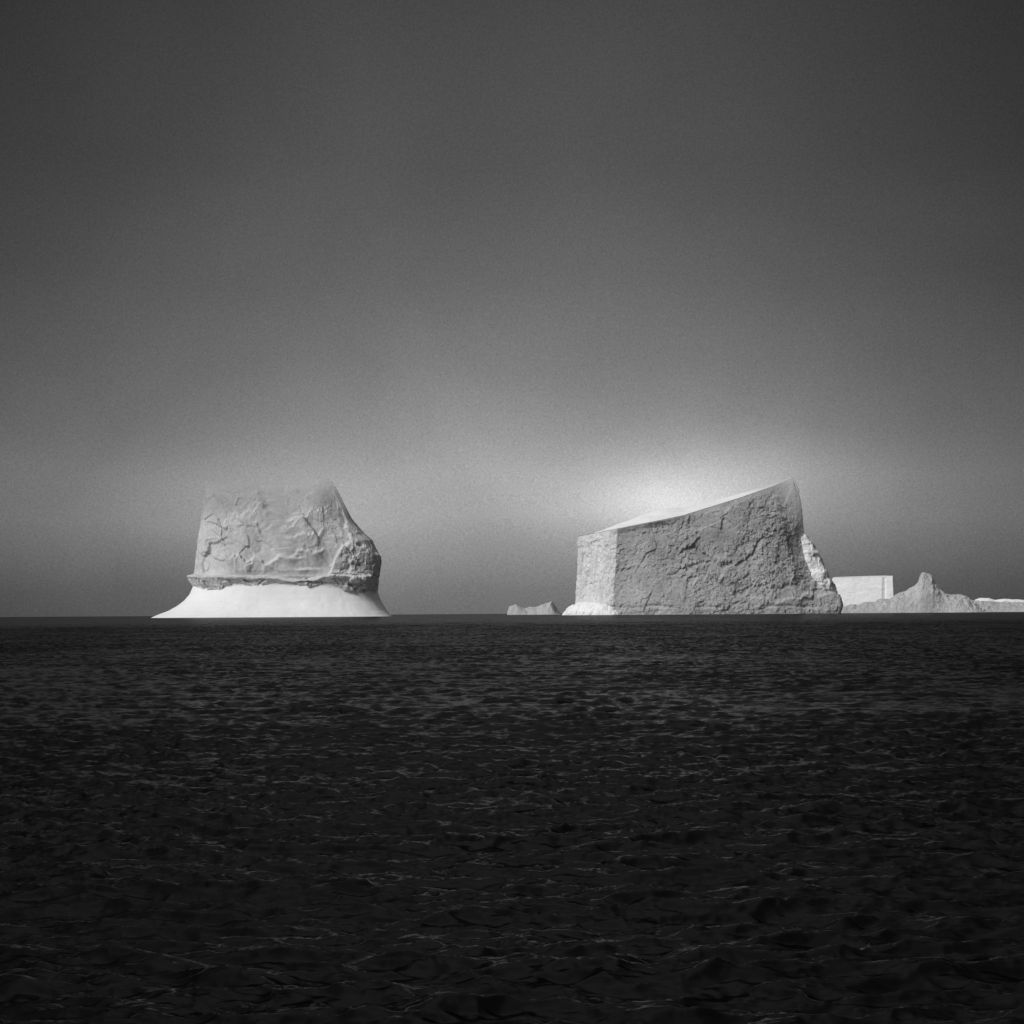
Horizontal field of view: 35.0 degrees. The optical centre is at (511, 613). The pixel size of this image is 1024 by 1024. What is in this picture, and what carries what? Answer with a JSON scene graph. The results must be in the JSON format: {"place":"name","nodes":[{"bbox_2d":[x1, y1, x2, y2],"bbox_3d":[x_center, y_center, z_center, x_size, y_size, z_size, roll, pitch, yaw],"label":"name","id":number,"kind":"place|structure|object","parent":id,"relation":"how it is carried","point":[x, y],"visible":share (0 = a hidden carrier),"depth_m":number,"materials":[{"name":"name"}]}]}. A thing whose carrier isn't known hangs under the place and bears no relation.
{"place":"outdoors","nodes":[
{"label":"outdoors","id":0,"kind":"place"},
{"bbox_2d":[0,612,1023,1023],"bbox_3d":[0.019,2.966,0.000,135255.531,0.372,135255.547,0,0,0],"label":"sea","id":1,"kind":"structure","parent":0,"point":[560,818],"depth_m":23.28,"materials":[{"name":"liquid"}]},
{"bbox_2d":[152,492,390,617],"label":"iceberg","id":2,"kind":"object","parent":1,"relation":"on","point":[265,557],"visible":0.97,"depth_m":2526.60,"materials":[{"name":"white ice"}]},
{"bbox_2d":[507,601,559,614],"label":"iceberg","id":3,"kind":"object","parent":1,"relation":"on","point":[549,608],"visible":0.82,"depth_m":4166.31,"materials":[{"name":"white ice"}]},
{"bbox_2d":[562,485,842,614],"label":"iceberg","id":4,"kind":"object","parent":1,"relation":"on","point":[754,551],"visible":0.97,"depth_m":2592.64,"materials":[{"name":"white ice"}]},
{"bbox_2d":[832,575,893,605],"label":"iceberg","id":5,"kind":"object","parent":1,"relation":"on","point":[857,590],"visible":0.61,"depth_m":3500.00,"materials":[{"name":"white ice"}]},
{"bbox_2d":[841,572,985,612],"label":"iceberg","id":6,"kind":"object","parent":1,"relation":"on","point":[925,594],"visible":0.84,"depth_m":2971.74,"materials":[{"name":"white ice"}]},
{"bbox_2d":[972,598,1023,611],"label":"iceberg","id":7,"kind":"object","parent":1,"relation":"on","point":[1002,605],"visible":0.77,"depth_m":3267.11,"materials":[{"name":"white ice"}]},
{"bbox_2d":[0,0,1023,616],"label":"sky","id":8,"kind":"structure","parent":0,"point":[507,282],"materials":[{"name":"grey"}]}
]}

